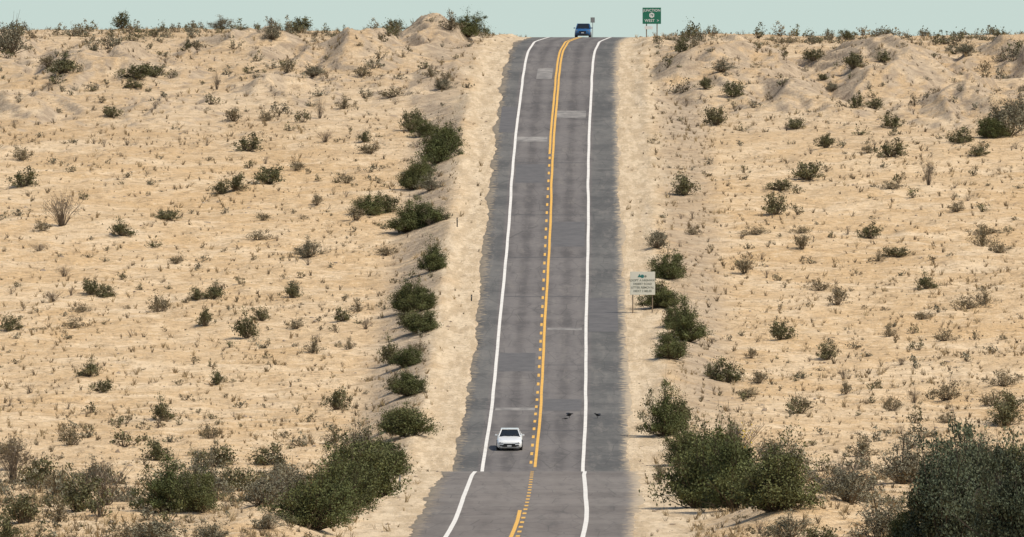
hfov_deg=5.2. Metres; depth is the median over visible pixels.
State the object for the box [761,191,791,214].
creosote bush
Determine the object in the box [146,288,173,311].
brittlebush
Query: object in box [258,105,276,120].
brittlebush
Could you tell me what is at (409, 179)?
mesquite bush
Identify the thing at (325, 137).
dry shrub
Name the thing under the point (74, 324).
brittlebush
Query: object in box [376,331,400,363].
creosote bush
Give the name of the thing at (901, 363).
dry shrub
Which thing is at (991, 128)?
mesquite bush
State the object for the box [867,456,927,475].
brittlebush
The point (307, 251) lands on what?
grey brush
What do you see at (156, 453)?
creosote bush
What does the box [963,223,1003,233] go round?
brittlebush
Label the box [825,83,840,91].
grey brush
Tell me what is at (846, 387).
brittlebush
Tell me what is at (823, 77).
creosote bush
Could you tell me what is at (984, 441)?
grey brush
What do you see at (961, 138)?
creosote bush
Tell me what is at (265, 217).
brittlebush
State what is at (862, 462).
wash brush
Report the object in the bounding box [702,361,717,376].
creosote bush
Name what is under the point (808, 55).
creosote bush
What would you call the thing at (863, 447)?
brittlebush
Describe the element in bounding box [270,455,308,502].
grey brush
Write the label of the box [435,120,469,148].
mesquite bush
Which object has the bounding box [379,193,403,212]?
creosote bush
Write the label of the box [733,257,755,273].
brittlebush
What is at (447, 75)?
ridge scrub
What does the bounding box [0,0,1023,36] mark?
sky
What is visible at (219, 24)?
grey brush
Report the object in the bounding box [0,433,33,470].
brittlebush
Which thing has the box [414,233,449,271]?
mesquite bush
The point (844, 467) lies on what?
dry shrub
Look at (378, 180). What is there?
brown scrub
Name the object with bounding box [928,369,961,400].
brittlebush
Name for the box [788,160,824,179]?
creosote bush
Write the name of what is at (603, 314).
newer asphalt patch
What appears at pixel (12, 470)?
dry shrub
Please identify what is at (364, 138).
creosote bush
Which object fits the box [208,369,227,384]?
creosote bush
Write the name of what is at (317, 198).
brittlebush
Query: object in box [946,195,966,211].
brittlebush
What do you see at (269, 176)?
creosote bush
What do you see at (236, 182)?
creosote bush
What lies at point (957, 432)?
ironwood tree
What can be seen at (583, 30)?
blue car
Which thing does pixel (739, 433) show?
dry shrub
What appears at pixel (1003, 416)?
creosote bush
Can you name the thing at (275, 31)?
grey brush
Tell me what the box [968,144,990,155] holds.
creosote bush
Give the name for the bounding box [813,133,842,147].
creosote bush
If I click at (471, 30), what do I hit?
mesquite bush
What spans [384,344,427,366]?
mesquite bush
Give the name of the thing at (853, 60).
creosote bush
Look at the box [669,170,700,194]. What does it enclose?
creosote bush
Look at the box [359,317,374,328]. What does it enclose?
dry shrub
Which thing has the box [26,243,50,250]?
dry shrub
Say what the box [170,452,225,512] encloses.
mesquite bush
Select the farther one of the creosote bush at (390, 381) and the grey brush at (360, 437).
the creosote bush at (390, 381)
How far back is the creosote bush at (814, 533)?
569.92 m
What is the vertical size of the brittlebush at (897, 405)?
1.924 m
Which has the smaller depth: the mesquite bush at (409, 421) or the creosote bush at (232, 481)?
the creosote bush at (232, 481)
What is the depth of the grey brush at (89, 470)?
743.82 m
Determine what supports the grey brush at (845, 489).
on the desert ground at (448, 375)
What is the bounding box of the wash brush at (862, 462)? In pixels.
[0,418,1018,519]
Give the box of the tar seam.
[490,61,589,430]
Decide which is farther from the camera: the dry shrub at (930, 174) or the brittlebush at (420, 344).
the dry shrub at (930, 174)
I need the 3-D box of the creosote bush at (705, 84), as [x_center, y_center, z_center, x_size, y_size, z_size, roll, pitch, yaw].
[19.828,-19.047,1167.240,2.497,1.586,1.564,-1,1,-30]
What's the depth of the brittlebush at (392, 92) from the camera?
1165.86 m
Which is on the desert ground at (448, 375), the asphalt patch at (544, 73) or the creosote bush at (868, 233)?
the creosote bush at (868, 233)
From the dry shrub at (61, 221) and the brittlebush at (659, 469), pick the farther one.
the dry shrub at (61, 221)
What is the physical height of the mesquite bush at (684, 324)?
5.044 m
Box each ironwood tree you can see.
[891,421,991,536]
[915,406,1021,528]
[917,417,992,498]
[940,426,1023,536]
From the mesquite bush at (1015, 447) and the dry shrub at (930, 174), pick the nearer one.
the mesquite bush at (1015, 447)
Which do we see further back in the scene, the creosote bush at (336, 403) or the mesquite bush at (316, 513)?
the creosote bush at (336, 403)
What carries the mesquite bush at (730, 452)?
on the desert ground at (448, 375)
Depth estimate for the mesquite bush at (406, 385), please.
885.66 m
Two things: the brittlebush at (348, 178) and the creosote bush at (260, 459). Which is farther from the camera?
the brittlebush at (348, 178)
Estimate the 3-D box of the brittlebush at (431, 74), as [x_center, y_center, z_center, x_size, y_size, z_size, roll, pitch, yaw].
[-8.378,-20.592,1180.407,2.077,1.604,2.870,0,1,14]
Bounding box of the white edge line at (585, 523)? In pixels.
[443,37,610,536]
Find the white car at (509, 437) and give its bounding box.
[495,428,524,449]
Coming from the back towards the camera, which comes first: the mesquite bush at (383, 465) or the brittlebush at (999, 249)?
the brittlebush at (999, 249)
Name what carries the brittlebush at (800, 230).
on the desert ground at (448, 375)
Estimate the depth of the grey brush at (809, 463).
722.86 m
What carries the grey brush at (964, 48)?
on the desert ground at (448, 375)
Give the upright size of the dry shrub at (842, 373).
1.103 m
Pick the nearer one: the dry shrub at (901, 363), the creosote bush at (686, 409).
the creosote bush at (686, 409)
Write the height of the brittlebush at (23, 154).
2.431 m
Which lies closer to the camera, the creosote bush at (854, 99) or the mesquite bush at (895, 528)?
the mesquite bush at (895, 528)
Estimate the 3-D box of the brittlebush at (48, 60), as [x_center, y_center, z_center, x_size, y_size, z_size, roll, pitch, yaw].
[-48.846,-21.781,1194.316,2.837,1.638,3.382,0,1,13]
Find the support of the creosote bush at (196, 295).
on the desert ground at (448, 375)
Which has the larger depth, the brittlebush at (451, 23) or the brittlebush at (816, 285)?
the brittlebush at (451, 23)
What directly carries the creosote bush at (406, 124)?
on the desert ground at (448, 375)
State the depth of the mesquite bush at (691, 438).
675.52 m
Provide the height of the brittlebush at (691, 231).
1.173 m
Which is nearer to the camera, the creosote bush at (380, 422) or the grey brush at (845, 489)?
the grey brush at (845, 489)
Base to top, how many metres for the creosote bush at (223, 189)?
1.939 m
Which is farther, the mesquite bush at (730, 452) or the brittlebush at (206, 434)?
the brittlebush at (206, 434)
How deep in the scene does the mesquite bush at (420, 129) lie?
1126.50 m
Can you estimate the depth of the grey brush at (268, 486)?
602.67 m
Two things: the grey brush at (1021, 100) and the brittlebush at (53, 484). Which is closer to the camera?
the brittlebush at (53, 484)
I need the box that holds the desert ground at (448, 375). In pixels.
[0,13,1023,536]
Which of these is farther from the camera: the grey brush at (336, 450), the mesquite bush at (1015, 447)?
the grey brush at (336, 450)
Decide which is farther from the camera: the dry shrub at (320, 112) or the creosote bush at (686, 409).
the dry shrub at (320, 112)
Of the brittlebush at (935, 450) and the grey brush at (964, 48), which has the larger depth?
the grey brush at (964, 48)
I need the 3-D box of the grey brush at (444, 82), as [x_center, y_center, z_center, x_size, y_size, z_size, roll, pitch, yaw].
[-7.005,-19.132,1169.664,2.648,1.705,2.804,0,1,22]
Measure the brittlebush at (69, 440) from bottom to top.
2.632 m
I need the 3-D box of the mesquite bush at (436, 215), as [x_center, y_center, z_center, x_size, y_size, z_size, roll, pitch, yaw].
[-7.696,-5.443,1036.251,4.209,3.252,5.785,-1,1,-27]
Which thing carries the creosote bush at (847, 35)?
on the desert ground at (448, 375)
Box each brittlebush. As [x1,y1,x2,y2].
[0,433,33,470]
[8,138,34,160]
[32,54,56,67]
[33,214,51,230]
[38,466,75,496]
[40,494,84,521]
[58,414,88,445]
[61,314,88,328]
[66,299,91,312]
[90,516,146,536]
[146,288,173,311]
[166,251,186,263]
[180,37,206,49]
[196,419,224,438]
[220,107,241,121]
[245,228,277,239]
[254,209,273,220]
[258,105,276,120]
[278,58,296,72]
[283,315,307,328]
[287,157,306,170]
[302,336,328,352]
[310,193,323,205]
[319,425,348,442]
[334,94,354,108]
[337,169,355,182]
[342,336,356,348]
[345,205,366,220]
[345,298,370,311]
[353,58,372,76]
[354,137,383,153]
[373,241,401,255]
[378,85,417,97]
[408,336,426,351]
[420,63,439,76]
[438,9,468,29]
[652,462,670,483]
[683,223,704,234]
[732,381,759,396]
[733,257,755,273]
[737,225,772,234]
[742,347,758,358]
[750,370,773,383]
[783,386,816,413]
[786,224,812,233]
[790,233,812,249]
[803,277,832,290]
[825,284,852,304]
[839,380,854,394]
[845,432,885,456]
[857,144,878,152]
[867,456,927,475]
[870,250,888,260]
[871,180,906,188]
[879,389,902,410]
[880,321,897,336]
[912,307,935,319]
[919,440,953,459]
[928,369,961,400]
[931,328,961,340]
[938,407,956,422]
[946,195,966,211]
[949,290,990,308]
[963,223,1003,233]
[965,225,1004,246]
[972,287,1001,303]
[974,389,1018,405]
[978,368,1023,385]
[983,235,1013,252]
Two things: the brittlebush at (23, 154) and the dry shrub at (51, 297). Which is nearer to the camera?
the dry shrub at (51, 297)
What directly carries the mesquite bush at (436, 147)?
on the desert ground at (448, 375)
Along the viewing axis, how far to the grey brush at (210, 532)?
551.70 m
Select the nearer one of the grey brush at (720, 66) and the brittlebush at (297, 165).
the brittlebush at (297, 165)
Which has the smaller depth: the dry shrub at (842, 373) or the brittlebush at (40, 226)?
the dry shrub at (842, 373)
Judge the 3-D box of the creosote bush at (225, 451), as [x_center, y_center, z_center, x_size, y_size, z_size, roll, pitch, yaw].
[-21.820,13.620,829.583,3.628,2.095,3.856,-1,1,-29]
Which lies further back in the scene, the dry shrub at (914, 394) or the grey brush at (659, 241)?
the grey brush at (659, 241)
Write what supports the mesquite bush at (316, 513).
on the desert ground at (448, 375)
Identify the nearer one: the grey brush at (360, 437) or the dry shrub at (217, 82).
the grey brush at (360, 437)
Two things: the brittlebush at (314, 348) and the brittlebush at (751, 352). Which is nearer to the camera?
the brittlebush at (751, 352)
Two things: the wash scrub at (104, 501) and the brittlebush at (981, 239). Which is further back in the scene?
the brittlebush at (981, 239)
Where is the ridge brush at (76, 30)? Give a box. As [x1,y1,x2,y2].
[0,15,1023,113]
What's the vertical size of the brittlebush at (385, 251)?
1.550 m
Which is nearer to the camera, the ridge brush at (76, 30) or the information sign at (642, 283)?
the information sign at (642, 283)
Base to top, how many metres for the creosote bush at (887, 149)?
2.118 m
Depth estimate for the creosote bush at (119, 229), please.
1032.49 m
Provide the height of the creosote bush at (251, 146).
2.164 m
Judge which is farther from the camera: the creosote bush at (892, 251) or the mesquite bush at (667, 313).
the creosote bush at (892, 251)
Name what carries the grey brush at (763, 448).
on the desert ground at (448, 375)
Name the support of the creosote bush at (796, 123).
on the desert ground at (448, 375)
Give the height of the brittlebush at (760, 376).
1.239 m
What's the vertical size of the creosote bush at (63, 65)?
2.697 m
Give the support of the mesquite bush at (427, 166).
on the desert ground at (448, 375)
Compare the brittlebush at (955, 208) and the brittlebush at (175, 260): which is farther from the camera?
the brittlebush at (955, 208)
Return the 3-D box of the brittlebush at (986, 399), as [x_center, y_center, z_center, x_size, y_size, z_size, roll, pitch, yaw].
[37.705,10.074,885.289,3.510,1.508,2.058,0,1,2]
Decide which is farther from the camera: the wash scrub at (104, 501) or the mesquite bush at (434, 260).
the mesquite bush at (434, 260)
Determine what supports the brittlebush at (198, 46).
on the desert ground at (448, 375)
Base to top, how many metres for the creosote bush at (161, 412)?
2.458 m
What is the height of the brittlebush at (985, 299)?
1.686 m
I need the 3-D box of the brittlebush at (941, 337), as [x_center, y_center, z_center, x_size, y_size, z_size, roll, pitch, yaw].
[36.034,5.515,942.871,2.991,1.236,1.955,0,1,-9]
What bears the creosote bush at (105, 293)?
on the desert ground at (448, 375)
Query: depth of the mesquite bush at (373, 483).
649.66 m
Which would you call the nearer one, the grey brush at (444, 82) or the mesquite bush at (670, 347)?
the mesquite bush at (670, 347)
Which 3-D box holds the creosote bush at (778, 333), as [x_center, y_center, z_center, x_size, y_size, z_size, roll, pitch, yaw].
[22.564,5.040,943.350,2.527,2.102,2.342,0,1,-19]
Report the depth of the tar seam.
1002.84 m
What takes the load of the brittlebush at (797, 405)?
on the desert ground at (448, 375)
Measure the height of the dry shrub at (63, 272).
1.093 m
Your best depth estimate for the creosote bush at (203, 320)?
958.25 m
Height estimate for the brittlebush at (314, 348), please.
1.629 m
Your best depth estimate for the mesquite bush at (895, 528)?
570.78 m
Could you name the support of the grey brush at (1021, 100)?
on the desert ground at (448, 375)
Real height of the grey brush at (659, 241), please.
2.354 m
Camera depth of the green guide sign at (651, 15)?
1291.67 m
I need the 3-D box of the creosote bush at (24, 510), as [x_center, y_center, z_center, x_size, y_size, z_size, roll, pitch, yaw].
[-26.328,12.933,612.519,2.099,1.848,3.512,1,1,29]
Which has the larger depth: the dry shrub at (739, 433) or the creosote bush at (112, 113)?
the creosote bush at (112, 113)
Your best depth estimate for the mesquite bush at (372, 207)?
1053.16 m
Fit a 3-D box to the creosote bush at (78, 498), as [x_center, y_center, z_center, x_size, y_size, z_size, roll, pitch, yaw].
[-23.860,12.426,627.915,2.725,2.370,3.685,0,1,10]
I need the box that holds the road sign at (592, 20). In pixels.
[591,17,594,36]
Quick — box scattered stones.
[4,23,1023,536]
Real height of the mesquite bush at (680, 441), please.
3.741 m
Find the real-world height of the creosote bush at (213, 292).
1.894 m
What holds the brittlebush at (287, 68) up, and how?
on the desert ground at (448, 375)
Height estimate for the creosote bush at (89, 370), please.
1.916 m
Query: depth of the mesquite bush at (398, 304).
961.99 m
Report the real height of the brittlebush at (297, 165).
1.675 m
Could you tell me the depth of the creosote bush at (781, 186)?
1065.98 m
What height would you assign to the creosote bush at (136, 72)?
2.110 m
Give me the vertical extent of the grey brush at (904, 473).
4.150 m
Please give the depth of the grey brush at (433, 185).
1067.57 m
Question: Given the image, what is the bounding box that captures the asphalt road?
[408,37,645,536]
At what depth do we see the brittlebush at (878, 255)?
1007.54 m
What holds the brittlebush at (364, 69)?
on the desert ground at (448, 375)
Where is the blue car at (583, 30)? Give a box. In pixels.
[574,24,591,36]
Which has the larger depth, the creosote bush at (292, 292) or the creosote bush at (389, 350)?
the creosote bush at (292, 292)
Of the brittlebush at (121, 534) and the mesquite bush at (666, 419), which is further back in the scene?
the mesquite bush at (666, 419)
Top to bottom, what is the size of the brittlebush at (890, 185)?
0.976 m
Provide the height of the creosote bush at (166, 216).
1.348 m
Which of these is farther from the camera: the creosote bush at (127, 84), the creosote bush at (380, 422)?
the creosote bush at (127, 84)
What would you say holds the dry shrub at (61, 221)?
on the desert ground at (448, 375)
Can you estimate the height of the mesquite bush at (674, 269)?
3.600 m
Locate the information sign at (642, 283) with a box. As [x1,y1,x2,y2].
[629,272,655,312]
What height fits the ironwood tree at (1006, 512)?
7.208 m
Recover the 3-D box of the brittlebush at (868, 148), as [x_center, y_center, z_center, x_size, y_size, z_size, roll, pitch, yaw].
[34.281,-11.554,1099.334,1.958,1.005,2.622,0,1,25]
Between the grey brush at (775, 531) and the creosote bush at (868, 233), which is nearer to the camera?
the grey brush at (775, 531)
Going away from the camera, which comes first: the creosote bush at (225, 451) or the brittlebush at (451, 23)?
the creosote bush at (225, 451)
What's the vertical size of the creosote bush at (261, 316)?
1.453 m
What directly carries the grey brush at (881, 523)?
on the desert ground at (448, 375)
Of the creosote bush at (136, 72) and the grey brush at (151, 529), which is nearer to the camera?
the grey brush at (151, 529)
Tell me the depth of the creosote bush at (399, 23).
1328.52 m
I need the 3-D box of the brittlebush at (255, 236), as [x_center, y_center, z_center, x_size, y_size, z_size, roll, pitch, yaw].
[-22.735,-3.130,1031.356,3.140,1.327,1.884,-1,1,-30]
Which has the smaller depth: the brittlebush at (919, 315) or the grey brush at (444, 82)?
the brittlebush at (919, 315)
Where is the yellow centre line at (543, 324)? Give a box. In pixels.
[509,37,580,536]
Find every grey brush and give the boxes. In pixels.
[0,11,35,53]
[71,452,121,483]
[120,509,189,536]
[178,446,236,493]
[188,513,231,536]
[202,14,236,28]
[221,466,294,506]
[248,507,285,528]
[254,454,306,478]
[255,19,282,39]
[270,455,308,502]
[288,234,325,257]
[299,61,329,76]
[310,430,357,471]
[342,408,385,455]
[412,171,443,190]
[433,75,459,89]
[644,223,669,248]
[704,56,739,71]
[751,434,800,464]
[757,508,818,536]
[774,437,822,482]
[807,448,882,503]
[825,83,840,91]
[844,483,918,536]
[867,428,936,483]
[951,40,980,54]
[959,428,1007,459]
[987,91,1023,135]
[1002,86,1023,123]
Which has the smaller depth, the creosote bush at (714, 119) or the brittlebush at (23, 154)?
the brittlebush at (23, 154)
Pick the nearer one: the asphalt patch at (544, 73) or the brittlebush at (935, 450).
the brittlebush at (935, 450)
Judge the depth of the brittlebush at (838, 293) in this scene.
967.52 m
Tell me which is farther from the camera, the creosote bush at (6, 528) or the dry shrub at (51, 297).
the dry shrub at (51, 297)
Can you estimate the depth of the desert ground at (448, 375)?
1023.25 m
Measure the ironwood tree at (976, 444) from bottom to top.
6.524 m
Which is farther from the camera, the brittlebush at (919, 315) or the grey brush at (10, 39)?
the grey brush at (10, 39)
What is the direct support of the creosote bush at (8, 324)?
on the desert ground at (448, 375)
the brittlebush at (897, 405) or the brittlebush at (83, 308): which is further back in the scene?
the brittlebush at (83, 308)
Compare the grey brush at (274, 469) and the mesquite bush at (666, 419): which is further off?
the mesquite bush at (666, 419)
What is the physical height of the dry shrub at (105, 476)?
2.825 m
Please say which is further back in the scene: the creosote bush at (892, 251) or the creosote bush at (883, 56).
the creosote bush at (883, 56)
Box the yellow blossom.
[740,422,753,447]
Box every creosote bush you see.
[0,314,23,330]
[0,492,49,523]
[0,506,24,536]
[5,165,41,187]
[13,453,59,485]
[44,49,83,73]
[58,472,103,511]
[68,354,103,376]
[81,278,106,294]
[87,379,112,392]
[94,284,118,297]
[102,105,124,117]
[107,216,138,235]
[110,10,130,28]
[112,62,152,79]
[122,78,147,87]
[139,436,174,460]
[147,64,165,76]
[149,391,177,420]
[152,209,181,219]
[186,444,238,467]
[187,286,205,299]
[195,307,216,325]
[200,279,228,298]
[208,178,229,193]
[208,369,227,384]
[216,459,263,490]
[223,171,251,190]
[228,306,259,337]
[230,131,264,151]
[245,440,290,464]
[250,160,286,183]
[250,305,270,320]
[277,282,309,297]
[282,16,312,29]
[321,386,352,409]
[332,306,353,320]
[356,129,372,142]
[373,414,392,428]
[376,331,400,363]
[376,374,398,390]
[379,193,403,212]
[386,19,403,30]
[395,310,412,325]
[398,108,424,131]
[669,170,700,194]
[671,36,689,52]
[673,399,696,420]
[692,76,714,89]
[701,100,730,125]
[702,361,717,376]
[707,356,750,382]
[720,79,746,96]
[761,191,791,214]
[762,178,793,190]
[768,319,801,339]
[785,114,806,128]
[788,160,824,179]
[797,524,843,536]
[801,47,826,60]
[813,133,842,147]
[815,341,842,359]
[816,74,828,79]
[833,49,868,69]
[838,29,855,39]
[846,90,864,107]
[853,221,884,238]
[861,97,884,109]
[869,137,910,156]
[872,49,891,61]
[878,110,907,128]
[881,245,911,256]
[914,268,940,288]
[944,126,975,142]
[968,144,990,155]
[985,393,1023,425]
[992,388,1023,411]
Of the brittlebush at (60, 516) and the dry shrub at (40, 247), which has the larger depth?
the dry shrub at (40, 247)
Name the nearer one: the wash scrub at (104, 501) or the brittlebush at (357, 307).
the wash scrub at (104, 501)
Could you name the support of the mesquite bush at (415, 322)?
on the desert ground at (448, 375)
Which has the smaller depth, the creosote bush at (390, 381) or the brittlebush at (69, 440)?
the brittlebush at (69, 440)
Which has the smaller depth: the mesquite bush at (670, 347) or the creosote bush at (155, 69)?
the mesquite bush at (670, 347)
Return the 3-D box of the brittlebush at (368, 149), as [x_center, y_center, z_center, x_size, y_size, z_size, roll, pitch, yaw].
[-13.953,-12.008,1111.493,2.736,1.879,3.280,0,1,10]
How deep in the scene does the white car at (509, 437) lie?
831.13 m
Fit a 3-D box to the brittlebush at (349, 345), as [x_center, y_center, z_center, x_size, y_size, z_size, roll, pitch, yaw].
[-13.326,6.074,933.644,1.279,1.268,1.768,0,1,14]
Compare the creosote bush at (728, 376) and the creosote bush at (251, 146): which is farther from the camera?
the creosote bush at (251, 146)
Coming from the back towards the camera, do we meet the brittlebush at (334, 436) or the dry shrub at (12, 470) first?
the brittlebush at (334, 436)
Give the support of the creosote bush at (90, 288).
on the desert ground at (448, 375)
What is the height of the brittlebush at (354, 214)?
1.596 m
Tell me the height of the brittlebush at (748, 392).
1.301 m
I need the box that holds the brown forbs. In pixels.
[0,12,1023,536]
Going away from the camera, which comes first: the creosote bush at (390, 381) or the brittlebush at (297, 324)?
the creosote bush at (390, 381)
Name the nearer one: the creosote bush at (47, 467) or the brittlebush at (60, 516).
the brittlebush at (60, 516)
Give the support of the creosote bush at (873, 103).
on the desert ground at (448, 375)
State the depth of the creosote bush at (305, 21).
1340.06 m
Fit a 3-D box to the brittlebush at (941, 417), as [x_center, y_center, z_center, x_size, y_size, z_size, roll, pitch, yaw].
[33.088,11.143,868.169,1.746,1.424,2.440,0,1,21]
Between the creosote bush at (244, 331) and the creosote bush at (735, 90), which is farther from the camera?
the creosote bush at (735, 90)
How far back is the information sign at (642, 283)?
955.55 m
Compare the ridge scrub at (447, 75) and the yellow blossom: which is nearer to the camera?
the yellow blossom
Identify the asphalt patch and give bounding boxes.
[495,68,585,409]
[498,107,617,410]
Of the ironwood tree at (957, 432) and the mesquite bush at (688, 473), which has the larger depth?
the mesquite bush at (688, 473)
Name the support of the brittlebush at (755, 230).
on the desert ground at (448, 375)
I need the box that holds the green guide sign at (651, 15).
[643,8,660,37]
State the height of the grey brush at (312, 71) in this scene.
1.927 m
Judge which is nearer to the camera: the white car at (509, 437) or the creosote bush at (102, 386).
the white car at (509, 437)
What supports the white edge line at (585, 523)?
on the asphalt road
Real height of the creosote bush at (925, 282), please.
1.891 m
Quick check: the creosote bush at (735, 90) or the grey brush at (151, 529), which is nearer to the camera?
the grey brush at (151, 529)
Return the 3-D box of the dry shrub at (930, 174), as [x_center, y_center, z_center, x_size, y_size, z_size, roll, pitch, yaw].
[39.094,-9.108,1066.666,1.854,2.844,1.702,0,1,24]
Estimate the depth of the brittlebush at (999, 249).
1011.79 m
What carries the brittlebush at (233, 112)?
on the desert ground at (448, 375)
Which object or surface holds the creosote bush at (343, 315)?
on the desert ground at (448, 375)
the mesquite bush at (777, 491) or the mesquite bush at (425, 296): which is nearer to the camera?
the mesquite bush at (777, 491)
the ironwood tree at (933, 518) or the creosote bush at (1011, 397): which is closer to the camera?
the ironwood tree at (933, 518)
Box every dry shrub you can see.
[0,429,37,481]
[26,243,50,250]
[42,189,82,225]
[43,291,64,301]
[57,265,70,276]
[76,458,136,504]
[211,73,222,89]
[313,99,325,118]
[317,132,333,141]
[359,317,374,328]
[713,415,768,449]
[816,455,866,485]
[838,367,849,379]
[894,356,908,364]
[905,387,921,402]
[919,156,936,184]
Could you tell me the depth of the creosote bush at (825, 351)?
929.00 m
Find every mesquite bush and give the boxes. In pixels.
[124,442,213,511]
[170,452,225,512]
[259,464,368,530]
[292,443,381,515]
[307,413,413,497]
[326,437,387,505]
[348,186,393,215]
[364,421,413,476]
[372,397,443,436]
[379,193,432,232]
[384,268,421,312]
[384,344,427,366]
[386,362,429,396]
[395,148,433,189]
[396,299,441,332]
[397,276,438,310]
[404,113,436,136]
[411,193,451,225]
[413,111,467,163]
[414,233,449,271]
[417,154,437,177]
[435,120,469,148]
[445,4,495,37]
[631,375,697,435]
[634,271,690,307]
[639,417,758,507]
[646,243,693,279]
[651,322,692,359]
[654,418,711,464]
[657,295,715,342]
[659,300,689,328]
[672,397,756,493]
[693,403,770,511]
[710,419,827,511]
[712,420,751,447]
[882,495,923,536]
[975,110,1013,137]
[989,430,1023,482]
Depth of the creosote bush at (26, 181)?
1081.64 m
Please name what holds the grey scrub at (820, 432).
on the desert ground at (448, 375)
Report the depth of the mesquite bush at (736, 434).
830.96 m
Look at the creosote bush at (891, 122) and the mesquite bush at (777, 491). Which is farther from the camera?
the creosote bush at (891, 122)
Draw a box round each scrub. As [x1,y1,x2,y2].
[0,21,1012,536]
[0,22,1020,536]
[0,26,1023,536]
[0,28,1023,536]
[0,425,983,522]
[17,16,1023,109]
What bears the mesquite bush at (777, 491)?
on the desert ground at (448, 375)
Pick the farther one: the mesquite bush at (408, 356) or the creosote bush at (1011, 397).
the mesquite bush at (408, 356)
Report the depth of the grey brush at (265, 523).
587.92 m
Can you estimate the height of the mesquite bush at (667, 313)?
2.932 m
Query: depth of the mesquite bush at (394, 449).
729.91 m
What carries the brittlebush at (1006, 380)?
on the desert ground at (448, 375)
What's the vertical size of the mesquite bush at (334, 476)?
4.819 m
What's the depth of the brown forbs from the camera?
985.78 m
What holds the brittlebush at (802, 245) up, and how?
on the desert ground at (448, 375)
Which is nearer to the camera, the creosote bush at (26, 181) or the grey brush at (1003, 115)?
the creosote bush at (26, 181)
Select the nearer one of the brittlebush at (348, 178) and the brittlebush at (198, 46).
the brittlebush at (348, 178)
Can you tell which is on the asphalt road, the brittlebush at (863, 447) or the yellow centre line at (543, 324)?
the yellow centre line at (543, 324)
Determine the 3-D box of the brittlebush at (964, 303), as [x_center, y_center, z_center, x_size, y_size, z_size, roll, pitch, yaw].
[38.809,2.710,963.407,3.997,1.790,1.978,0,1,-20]
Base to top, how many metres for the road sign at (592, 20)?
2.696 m
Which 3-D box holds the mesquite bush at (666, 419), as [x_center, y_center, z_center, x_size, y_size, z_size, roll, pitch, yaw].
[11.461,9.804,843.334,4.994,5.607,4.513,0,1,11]
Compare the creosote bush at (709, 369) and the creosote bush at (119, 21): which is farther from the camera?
the creosote bush at (119, 21)
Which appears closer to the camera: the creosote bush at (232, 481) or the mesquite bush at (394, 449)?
the creosote bush at (232, 481)
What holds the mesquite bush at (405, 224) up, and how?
on the desert ground at (448, 375)
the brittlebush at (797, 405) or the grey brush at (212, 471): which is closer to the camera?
the grey brush at (212, 471)
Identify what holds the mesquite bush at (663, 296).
on the desert ground at (448, 375)
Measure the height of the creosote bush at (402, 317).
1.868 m
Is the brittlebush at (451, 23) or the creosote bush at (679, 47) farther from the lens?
the brittlebush at (451, 23)
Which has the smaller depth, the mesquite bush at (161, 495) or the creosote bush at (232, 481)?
the mesquite bush at (161, 495)
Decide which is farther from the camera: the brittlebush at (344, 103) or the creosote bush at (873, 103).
the brittlebush at (344, 103)
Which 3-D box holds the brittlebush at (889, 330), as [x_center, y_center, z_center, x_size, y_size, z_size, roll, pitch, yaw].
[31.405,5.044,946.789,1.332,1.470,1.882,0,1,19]

